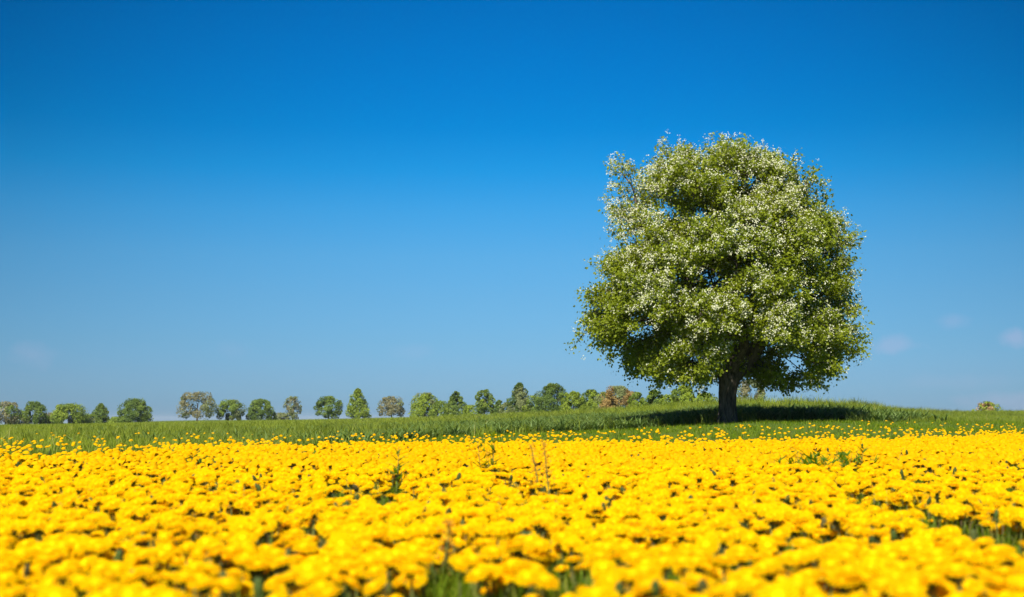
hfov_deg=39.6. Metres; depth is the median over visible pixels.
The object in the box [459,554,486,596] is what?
dandelion
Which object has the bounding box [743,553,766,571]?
dandelion
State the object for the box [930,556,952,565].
dandelion
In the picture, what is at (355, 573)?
dandelion
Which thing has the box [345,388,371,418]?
pointed tree
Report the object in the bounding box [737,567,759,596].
dandelion
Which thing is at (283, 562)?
dandelion
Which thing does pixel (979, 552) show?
dandelion
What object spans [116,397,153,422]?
round tree
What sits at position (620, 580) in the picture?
dandelion
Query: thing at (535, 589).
dandelion
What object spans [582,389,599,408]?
shrub
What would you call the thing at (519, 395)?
peaked tree
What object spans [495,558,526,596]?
dandelion
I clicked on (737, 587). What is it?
dandelion
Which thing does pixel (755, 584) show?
dandelion
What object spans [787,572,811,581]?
dandelion
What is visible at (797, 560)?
dandelion
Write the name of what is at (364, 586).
dandelion
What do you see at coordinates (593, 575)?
dandelion
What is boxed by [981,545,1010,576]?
dandelion
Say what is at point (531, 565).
dandelion
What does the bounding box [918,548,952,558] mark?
dandelion
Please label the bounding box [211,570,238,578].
dandelion
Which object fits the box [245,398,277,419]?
round tree
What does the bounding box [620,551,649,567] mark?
dandelion
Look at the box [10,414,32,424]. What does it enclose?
bush
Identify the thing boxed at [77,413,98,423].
bush
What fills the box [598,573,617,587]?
dandelion
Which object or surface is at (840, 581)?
dandelion
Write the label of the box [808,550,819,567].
dandelion
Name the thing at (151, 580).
dandelion
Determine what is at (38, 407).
round tree
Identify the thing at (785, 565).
dandelion
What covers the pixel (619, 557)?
dandelion
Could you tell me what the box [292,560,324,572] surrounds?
dandelion
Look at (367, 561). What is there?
dandelion
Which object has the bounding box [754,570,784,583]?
dandelion
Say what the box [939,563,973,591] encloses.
dandelion
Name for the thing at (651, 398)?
shrub
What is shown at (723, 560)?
dandelion
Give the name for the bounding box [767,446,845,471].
leafy weed
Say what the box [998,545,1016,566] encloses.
dandelion
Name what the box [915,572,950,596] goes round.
dandelion
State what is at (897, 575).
dandelion
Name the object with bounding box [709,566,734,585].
dandelion
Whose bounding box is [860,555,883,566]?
dandelion
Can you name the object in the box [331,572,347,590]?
dandelion
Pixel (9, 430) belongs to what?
meadow grass
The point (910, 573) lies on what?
dandelion
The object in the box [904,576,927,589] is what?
dandelion
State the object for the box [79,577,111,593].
dandelion
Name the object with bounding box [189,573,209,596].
dandelion
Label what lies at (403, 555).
dandelion
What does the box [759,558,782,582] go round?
dandelion
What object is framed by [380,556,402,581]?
dandelion
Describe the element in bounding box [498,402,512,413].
bush
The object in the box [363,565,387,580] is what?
dandelion
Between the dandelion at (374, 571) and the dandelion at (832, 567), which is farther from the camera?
the dandelion at (374, 571)
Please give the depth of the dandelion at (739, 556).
2.64 m
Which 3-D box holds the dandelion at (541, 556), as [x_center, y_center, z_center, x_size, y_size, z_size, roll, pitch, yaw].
[0.053,0.575,2.691,0.044,0.205,0.039,3,-6,-31]
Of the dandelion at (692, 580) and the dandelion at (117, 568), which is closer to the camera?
the dandelion at (692, 580)
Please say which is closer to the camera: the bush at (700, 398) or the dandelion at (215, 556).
the dandelion at (215, 556)
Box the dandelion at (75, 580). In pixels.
[66,574,90,596]
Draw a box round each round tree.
[19,401,47,424]
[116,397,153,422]
[216,399,246,420]
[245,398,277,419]
[313,396,344,419]
[408,392,438,416]
[441,391,466,415]
[475,389,495,413]
[533,383,571,412]
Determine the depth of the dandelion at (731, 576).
2.47 m
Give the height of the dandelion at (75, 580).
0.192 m
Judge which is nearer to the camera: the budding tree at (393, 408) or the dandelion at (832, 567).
the dandelion at (832, 567)
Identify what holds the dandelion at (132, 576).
on the ground at (807, 429)
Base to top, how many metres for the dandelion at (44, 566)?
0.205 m
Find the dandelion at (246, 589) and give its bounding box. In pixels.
[234,581,252,596]
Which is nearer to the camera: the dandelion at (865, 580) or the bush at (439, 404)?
the dandelion at (865, 580)
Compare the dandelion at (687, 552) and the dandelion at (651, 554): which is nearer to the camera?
the dandelion at (687, 552)
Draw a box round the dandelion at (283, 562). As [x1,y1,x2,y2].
[272,555,294,574]
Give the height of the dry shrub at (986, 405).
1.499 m
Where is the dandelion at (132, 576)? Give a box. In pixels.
[119,566,148,585]
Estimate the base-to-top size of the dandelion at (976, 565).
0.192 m
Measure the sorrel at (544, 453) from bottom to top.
0.388 m
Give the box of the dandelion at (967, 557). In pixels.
[953,550,983,577]
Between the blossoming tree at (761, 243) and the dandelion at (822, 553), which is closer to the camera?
the dandelion at (822, 553)
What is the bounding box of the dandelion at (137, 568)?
[123,566,145,582]
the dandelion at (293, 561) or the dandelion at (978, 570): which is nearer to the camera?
the dandelion at (978, 570)
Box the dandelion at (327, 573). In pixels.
[316,565,337,585]
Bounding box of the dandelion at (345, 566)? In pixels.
[329,559,358,583]
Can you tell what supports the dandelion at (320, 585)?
on the ground at (807, 429)
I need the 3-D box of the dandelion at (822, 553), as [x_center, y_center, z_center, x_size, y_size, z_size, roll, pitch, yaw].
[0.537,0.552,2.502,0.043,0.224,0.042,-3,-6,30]
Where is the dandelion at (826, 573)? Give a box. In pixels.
[817,569,833,596]
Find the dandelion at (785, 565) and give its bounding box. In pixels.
[775,552,793,577]
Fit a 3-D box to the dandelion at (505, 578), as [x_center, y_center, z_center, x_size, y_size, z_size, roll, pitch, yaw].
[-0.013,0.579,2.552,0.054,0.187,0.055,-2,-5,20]
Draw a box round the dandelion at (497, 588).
[485,581,510,596]
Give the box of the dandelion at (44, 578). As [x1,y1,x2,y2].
[38,574,66,585]
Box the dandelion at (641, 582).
[632,578,653,586]
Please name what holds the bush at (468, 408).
on the ground at (807, 429)
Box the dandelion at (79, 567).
[69,563,84,584]
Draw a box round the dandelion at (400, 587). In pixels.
[396,585,421,596]
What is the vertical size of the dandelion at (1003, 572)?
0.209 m
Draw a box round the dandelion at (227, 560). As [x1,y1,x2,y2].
[212,554,231,570]
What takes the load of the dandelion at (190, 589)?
on the ground at (807, 429)
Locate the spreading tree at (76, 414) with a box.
[45,402,89,423]
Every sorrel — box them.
[428,520,457,591]
[528,443,550,484]
[539,439,557,494]
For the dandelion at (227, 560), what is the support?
on the ground at (807, 429)
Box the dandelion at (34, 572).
[12,565,42,585]
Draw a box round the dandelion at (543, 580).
[528,571,558,596]
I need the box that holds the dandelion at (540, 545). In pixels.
[523,540,553,562]
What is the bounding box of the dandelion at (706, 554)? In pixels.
[689,548,714,571]
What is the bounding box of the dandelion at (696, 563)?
[685,556,707,574]
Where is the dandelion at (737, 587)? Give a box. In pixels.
[717,579,750,596]
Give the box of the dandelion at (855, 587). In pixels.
[850,583,870,591]
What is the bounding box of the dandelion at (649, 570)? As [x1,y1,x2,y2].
[634,563,662,576]
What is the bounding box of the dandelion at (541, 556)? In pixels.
[530,549,550,593]
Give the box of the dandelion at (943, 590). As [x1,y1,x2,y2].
[926,584,953,596]
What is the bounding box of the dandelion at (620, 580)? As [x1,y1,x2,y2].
[617,576,648,592]
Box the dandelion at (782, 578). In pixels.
[773,574,787,582]
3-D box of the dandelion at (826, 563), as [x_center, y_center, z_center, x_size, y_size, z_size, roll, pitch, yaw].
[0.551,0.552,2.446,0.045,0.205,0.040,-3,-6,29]
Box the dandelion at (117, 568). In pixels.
[107,561,129,578]
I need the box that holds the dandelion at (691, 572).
[679,571,699,578]
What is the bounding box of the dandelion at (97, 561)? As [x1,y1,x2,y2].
[90,558,109,565]
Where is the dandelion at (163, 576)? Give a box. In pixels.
[151,571,177,589]
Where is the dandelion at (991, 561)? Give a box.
[980,555,1004,570]
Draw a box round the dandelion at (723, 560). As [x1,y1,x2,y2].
[710,554,736,582]
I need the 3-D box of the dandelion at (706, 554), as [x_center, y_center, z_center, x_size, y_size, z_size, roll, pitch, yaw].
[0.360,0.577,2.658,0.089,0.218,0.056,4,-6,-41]
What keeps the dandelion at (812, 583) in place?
on the ground at (807, 429)
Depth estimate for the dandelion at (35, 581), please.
2.67 m
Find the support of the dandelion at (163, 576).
on the ground at (807, 429)
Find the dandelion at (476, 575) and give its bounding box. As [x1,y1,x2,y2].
[465,566,493,596]
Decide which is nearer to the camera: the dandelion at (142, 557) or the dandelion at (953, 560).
the dandelion at (953, 560)
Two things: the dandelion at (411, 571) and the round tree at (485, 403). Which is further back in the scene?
the round tree at (485, 403)
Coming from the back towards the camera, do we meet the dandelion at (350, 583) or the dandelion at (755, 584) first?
the dandelion at (350, 583)
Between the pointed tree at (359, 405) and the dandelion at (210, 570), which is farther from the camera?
the pointed tree at (359, 405)
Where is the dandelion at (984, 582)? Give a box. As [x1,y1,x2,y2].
[974,572,993,596]
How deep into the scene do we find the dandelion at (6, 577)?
2.48 m
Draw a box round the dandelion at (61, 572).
[44,564,79,586]
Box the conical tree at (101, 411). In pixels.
[92,403,109,422]
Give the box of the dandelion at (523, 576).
[514,569,538,594]
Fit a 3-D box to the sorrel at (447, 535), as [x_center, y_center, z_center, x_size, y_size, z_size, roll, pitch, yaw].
[-0.146,0.600,3.065,0.223,0.246,0.222,0,-5,0]
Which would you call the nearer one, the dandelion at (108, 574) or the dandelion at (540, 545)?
the dandelion at (108, 574)
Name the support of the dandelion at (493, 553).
on the ground at (807, 429)
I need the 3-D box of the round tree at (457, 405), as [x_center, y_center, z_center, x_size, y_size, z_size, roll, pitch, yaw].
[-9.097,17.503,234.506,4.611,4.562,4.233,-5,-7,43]
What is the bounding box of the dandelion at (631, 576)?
[614,568,647,591]
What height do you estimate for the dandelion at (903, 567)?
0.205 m
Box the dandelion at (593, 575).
[591,573,599,580]
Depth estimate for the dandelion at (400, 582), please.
2.55 m
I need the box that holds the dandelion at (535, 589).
[525,579,541,594]
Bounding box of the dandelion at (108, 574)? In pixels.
[98,568,119,584]
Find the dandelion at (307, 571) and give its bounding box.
[295,569,315,584]
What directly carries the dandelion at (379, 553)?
on the ground at (807, 429)
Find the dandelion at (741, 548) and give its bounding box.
[728,545,756,566]
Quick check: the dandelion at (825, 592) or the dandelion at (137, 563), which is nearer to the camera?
the dandelion at (825, 592)
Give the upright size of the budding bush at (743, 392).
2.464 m
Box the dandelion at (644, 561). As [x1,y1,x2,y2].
[630,557,656,567]
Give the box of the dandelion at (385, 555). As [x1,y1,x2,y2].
[379,553,395,581]
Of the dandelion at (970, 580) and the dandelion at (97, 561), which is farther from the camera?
the dandelion at (97, 561)
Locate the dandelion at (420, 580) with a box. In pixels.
[405,574,426,596]
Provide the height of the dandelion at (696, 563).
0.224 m
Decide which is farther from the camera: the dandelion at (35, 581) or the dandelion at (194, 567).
the dandelion at (35, 581)
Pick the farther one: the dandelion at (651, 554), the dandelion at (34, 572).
the dandelion at (651, 554)
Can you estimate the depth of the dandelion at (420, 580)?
2.52 m
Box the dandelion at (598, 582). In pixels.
[592,571,615,586]
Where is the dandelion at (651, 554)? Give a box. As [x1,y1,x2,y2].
[644,546,658,578]
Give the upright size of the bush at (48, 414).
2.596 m
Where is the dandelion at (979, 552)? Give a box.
[976,550,990,567]
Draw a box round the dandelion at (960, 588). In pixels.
[950,562,975,590]
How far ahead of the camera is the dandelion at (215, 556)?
2.66 m
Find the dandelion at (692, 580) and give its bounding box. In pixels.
[679,574,716,591]
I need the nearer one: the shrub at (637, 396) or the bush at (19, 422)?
the shrub at (637, 396)
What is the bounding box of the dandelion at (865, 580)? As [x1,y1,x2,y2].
[853,573,876,593]
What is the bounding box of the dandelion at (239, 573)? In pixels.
[227,569,244,596]
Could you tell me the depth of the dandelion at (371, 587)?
2.37 m
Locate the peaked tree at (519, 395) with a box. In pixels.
[506,382,531,412]
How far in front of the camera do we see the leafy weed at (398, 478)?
6.44 m
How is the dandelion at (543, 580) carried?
on the ground at (807, 429)
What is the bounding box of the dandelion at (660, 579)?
[649,577,666,584]
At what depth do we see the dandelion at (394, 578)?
2.65 m
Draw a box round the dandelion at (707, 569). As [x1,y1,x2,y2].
[701,564,718,576]
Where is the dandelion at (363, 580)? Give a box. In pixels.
[359,565,372,596]
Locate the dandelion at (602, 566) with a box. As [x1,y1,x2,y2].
[590,559,616,575]
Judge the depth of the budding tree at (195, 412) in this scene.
260.56 m
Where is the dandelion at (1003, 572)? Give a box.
[987,566,1022,578]
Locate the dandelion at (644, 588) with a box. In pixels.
[628,580,666,596]
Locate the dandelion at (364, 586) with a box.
[363,583,384,596]
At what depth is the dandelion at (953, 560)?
2.55 m
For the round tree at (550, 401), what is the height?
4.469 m
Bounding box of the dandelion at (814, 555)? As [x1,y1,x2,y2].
[802,551,818,569]
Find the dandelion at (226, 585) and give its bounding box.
[213,577,240,596]
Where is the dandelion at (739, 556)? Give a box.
[731,551,748,569]
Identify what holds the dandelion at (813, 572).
on the ground at (807, 429)
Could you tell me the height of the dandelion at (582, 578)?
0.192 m
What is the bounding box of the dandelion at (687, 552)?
[674,549,697,571]
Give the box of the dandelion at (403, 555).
[396,551,410,563]
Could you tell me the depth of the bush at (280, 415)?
270.46 m
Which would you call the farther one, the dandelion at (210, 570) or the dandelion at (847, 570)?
the dandelion at (210, 570)
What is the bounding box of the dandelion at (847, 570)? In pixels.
[834,564,862,594]
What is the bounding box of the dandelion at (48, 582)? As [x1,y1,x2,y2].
[42,576,59,588]
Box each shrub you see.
[558,390,585,411]
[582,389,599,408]
[627,391,644,406]
[644,389,663,405]
[670,385,696,403]
[971,401,1001,411]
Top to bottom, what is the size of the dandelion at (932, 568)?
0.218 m
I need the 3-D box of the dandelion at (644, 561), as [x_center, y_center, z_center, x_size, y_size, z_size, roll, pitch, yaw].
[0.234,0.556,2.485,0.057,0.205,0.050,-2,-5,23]
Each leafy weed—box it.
[383,446,413,499]
[471,431,508,471]
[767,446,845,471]
[776,443,903,472]
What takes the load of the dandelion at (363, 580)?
on the ground at (807, 429)
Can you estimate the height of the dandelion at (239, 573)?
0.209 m
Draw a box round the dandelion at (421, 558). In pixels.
[409,552,436,596]
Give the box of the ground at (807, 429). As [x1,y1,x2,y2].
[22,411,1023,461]
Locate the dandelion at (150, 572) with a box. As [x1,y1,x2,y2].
[133,566,156,587]
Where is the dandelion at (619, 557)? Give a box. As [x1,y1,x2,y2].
[612,551,629,566]
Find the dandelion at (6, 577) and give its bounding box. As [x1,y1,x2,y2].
[0,571,19,587]
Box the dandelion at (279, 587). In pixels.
[269,583,286,592]
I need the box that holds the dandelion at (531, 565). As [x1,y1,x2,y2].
[523,561,546,572]
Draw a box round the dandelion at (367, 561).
[355,555,384,583]
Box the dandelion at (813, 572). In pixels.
[798,568,822,586]
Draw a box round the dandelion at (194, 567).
[181,562,206,596]
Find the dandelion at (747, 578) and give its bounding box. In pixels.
[732,573,759,596]
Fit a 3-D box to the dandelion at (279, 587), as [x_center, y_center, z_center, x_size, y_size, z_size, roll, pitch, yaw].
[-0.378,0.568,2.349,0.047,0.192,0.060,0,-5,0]
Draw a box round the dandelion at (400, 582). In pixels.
[391,574,408,596]
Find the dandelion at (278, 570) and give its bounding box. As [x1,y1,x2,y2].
[268,557,290,574]
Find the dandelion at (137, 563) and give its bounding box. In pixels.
[131,560,149,567]
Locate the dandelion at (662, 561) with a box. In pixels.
[652,556,675,580]
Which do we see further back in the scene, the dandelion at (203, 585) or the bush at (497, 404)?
the bush at (497, 404)
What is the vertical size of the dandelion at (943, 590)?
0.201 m
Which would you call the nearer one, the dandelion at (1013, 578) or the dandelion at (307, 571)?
the dandelion at (1013, 578)
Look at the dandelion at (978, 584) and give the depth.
2.28 m
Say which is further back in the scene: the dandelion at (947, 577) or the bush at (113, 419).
the bush at (113, 419)
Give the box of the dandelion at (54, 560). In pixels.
[40,554,70,565]
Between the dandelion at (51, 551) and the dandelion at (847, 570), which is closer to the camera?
the dandelion at (847, 570)
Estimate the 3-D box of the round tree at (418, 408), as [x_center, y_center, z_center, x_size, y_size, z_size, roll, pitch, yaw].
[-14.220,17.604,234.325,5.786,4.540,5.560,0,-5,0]
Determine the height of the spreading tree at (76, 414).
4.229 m
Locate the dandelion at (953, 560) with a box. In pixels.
[951,557,961,562]
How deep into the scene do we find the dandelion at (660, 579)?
2.23 m
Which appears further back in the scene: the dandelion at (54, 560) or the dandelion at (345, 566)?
the dandelion at (54, 560)
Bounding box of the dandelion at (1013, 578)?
[1005,574,1023,582]
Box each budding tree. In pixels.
[0,401,20,424]
[175,391,217,420]
[376,396,405,416]
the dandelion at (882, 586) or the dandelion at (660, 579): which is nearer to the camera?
the dandelion at (882, 586)
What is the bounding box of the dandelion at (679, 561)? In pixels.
[668,555,690,584]
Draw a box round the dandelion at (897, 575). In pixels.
[882,571,906,584]
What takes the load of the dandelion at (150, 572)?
on the ground at (807, 429)
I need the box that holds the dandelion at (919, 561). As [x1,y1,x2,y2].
[910,555,932,570]
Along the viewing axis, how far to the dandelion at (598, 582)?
2.41 m
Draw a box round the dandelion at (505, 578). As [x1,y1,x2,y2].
[491,569,517,596]
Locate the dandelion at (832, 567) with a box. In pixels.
[827,565,841,594]
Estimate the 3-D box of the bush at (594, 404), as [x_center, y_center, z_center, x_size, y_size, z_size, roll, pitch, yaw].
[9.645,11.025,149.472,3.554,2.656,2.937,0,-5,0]
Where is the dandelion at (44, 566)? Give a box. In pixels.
[38,561,50,574]
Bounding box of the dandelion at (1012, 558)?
[1001,553,1023,573]
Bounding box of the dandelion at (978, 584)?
[969,582,987,594]
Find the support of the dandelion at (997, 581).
on the ground at (807, 429)
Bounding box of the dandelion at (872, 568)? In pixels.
[859,561,882,575]
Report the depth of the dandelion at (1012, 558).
2.52 m
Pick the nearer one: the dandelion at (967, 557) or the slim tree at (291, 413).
the dandelion at (967, 557)
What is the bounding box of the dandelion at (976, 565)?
[970,562,989,578]
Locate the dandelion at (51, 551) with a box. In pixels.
[38,547,61,556]
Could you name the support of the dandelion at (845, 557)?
on the ground at (807, 429)
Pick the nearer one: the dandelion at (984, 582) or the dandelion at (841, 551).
the dandelion at (984, 582)
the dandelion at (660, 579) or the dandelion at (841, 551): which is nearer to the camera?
the dandelion at (660, 579)
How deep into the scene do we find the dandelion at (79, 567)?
2.56 m
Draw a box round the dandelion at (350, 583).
[339,574,362,596]
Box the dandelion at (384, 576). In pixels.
[380,566,396,585]
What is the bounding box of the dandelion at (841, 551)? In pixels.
[832,550,858,563]
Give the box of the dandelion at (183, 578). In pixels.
[169,571,197,592]
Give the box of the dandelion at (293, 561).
[270,556,295,573]
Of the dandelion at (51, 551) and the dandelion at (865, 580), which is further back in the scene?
the dandelion at (51, 551)
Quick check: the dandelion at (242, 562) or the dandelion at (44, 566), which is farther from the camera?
the dandelion at (44, 566)
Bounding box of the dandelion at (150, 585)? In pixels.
[146,582,160,588]
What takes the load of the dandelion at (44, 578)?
on the ground at (807, 429)
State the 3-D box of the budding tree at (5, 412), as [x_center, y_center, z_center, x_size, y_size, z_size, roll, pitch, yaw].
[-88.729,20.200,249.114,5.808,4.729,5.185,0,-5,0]
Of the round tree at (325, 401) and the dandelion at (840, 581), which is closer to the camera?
the dandelion at (840, 581)
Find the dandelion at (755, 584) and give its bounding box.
[746,578,767,595]
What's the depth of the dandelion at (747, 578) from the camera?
2.27 m
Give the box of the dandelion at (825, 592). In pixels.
[816,579,840,596]
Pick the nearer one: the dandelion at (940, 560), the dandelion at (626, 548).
the dandelion at (940, 560)
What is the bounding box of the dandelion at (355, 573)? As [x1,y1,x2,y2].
[349,568,364,596]
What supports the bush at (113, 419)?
on the ground at (807, 429)
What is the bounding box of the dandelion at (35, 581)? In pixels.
[28,571,43,584]
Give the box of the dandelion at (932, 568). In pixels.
[917,564,942,576]
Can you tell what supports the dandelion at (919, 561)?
on the ground at (807, 429)
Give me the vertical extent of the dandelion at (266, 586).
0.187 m
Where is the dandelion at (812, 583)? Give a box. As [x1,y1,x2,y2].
[808,577,818,586]
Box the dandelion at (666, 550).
[650,545,680,580]
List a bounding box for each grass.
[0,393,1023,455]
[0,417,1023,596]
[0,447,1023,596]
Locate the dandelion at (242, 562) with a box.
[232,555,254,580]
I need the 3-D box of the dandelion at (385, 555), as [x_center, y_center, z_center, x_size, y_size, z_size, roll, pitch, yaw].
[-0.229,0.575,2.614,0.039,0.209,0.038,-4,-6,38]
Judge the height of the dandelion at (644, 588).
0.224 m
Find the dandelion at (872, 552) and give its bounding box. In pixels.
[858,549,888,558]
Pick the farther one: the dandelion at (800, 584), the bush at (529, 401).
the bush at (529, 401)
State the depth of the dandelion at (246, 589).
2.49 m
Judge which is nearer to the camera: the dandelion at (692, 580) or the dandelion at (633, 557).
the dandelion at (692, 580)
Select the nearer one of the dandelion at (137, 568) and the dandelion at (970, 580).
the dandelion at (970, 580)
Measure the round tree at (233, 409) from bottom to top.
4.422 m
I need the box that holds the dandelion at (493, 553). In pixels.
[478,546,508,596]
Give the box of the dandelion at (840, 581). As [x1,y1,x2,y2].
[824,571,860,594]
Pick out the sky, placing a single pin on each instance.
(245, 201)
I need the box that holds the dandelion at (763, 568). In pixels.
[750,561,776,586]
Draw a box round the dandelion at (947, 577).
[940,573,963,584]
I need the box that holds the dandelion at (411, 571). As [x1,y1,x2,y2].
[396,563,428,596]
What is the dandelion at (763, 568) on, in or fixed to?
on the ground at (807, 429)
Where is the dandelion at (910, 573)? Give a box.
[903,570,922,587]
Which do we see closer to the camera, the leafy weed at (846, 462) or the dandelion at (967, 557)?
the dandelion at (967, 557)
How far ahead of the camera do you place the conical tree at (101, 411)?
260.60 m
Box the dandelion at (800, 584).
[786,578,811,596]
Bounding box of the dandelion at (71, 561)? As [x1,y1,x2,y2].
[62,559,79,565]
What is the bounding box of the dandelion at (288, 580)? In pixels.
[269,571,304,596]
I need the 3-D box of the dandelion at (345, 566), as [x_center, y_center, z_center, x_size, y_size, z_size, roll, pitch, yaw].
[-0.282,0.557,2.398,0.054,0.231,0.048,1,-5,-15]
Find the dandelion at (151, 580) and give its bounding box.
[145,569,165,584]
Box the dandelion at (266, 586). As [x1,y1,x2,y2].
[263,574,282,592]
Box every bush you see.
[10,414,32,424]
[38,412,51,423]
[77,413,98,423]
[107,416,128,422]
[274,412,288,419]
[427,400,454,416]
[458,404,485,415]
[493,400,502,413]
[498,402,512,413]
[521,395,547,412]
[591,391,614,408]
[594,385,638,410]
[655,394,672,405]
[691,392,718,403]
[737,380,765,401]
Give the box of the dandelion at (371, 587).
[362,578,387,596]
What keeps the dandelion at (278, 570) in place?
on the ground at (807, 429)
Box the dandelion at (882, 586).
[866,578,899,596]
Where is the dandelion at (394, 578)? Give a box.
[382,574,397,591]
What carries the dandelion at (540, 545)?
on the ground at (807, 429)
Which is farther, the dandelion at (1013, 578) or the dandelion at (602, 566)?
the dandelion at (602, 566)
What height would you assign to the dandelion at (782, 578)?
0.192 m
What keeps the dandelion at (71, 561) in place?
on the ground at (807, 429)
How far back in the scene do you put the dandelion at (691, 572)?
2.59 m
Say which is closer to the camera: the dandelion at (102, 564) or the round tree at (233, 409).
the dandelion at (102, 564)
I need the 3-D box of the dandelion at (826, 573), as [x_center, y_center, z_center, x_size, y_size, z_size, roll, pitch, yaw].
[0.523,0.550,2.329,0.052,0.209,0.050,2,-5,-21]
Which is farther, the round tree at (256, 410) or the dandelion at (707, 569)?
the round tree at (256, 410)
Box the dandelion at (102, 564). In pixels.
[89,561,112,590]
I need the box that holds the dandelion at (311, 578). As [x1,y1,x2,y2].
[299,572,323,595]
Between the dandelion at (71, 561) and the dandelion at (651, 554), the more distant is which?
the dandelion at (651, 554)
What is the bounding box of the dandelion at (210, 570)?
[199,564,219,596]
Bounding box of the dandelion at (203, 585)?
[190,577,219,596]
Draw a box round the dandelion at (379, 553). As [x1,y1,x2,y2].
[367,549,389,556]
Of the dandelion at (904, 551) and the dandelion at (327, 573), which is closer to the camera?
the dandelion at (327, 573)
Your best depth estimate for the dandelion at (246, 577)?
2.64 m
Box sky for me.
[0,0,1023,424]
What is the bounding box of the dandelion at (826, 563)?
[818,559,840,570]
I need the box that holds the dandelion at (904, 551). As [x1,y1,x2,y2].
[888,544,919,560]
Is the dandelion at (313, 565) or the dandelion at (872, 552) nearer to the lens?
the dandelion at (313, 565)
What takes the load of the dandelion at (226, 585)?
on the ground at (807, 429)
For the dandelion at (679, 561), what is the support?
on the ground at (807, 429)
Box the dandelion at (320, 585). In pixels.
[310,580,334,595]
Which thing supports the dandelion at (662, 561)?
on the ground at (807, 429)
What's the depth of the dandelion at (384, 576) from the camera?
2.63 m
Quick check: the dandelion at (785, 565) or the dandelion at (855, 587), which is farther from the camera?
the dandelion at (785, 565)
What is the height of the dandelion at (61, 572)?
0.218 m
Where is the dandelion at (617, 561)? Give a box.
[607,552,624,567]
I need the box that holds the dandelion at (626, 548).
[612,543,638,567]
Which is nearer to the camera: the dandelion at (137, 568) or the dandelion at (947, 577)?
the dandelion at (947, 577)
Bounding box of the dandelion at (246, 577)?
[230,568,250,580]
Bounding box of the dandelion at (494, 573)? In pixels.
[470,563,503,596]
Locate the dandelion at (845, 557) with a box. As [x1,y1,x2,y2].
[834,551,857,564]
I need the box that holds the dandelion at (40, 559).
[30,555,49,574]
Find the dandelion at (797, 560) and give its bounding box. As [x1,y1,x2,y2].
[781,552,811,572]
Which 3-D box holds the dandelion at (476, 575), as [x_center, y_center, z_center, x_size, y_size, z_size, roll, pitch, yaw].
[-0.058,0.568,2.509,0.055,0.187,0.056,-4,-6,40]
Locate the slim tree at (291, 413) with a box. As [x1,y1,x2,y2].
[283,396,301,419]
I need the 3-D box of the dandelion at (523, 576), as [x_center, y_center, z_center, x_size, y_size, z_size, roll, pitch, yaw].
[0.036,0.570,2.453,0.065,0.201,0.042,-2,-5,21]
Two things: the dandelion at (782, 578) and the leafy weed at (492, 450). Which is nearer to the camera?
the dandelion at (782, 578)
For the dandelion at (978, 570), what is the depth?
2.50 m
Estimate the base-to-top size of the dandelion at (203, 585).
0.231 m
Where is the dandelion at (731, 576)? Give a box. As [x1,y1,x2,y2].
[727,572,741,596]
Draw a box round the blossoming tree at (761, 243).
[564,129,874,423]
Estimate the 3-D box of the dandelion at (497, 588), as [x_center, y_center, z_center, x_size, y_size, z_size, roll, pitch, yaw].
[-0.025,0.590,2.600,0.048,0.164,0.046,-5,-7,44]
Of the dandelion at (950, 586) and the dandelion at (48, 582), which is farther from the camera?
the dandelion at (48, 582)
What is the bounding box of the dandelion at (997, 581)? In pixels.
[980,575,1011,594]
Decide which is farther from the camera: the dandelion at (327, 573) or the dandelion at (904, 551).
the dandelion at (904, 551)
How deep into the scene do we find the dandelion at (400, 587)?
2.61 m
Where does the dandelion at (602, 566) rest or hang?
on the ground at (807, 429)
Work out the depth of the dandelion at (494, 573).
2.53 m
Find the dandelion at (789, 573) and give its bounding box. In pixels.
[779,567,793,576]
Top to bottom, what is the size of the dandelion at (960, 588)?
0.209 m
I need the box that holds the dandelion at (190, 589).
[170,582,196,596]
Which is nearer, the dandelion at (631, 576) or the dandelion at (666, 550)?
the dandelion at (631, 576)
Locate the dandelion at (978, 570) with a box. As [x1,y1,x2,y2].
[971,566,987,582]
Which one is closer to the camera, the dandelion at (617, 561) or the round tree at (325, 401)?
the dandelion at (617, 561)
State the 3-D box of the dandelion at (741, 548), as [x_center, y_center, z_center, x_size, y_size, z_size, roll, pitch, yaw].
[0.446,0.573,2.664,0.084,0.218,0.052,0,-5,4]
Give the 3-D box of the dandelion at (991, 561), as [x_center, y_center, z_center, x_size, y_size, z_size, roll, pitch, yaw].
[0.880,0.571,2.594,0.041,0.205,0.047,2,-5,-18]
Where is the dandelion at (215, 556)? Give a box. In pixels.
[200,548,230,565]
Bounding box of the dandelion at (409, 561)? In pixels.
[402,554,416,564]
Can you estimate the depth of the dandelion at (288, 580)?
2.20 m
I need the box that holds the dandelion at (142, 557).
[130,550,154,566]
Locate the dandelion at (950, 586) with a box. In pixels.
[925,582,957,595]
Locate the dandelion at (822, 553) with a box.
[804,547,829,581]
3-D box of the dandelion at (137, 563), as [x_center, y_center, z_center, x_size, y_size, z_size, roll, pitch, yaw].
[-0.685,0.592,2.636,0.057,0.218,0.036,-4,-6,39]
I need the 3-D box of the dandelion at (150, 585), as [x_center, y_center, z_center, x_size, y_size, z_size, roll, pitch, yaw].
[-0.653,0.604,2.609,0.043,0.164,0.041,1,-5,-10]
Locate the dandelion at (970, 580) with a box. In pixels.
[953,577,980,590]
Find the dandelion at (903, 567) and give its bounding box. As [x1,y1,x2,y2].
[889,561,916,575]

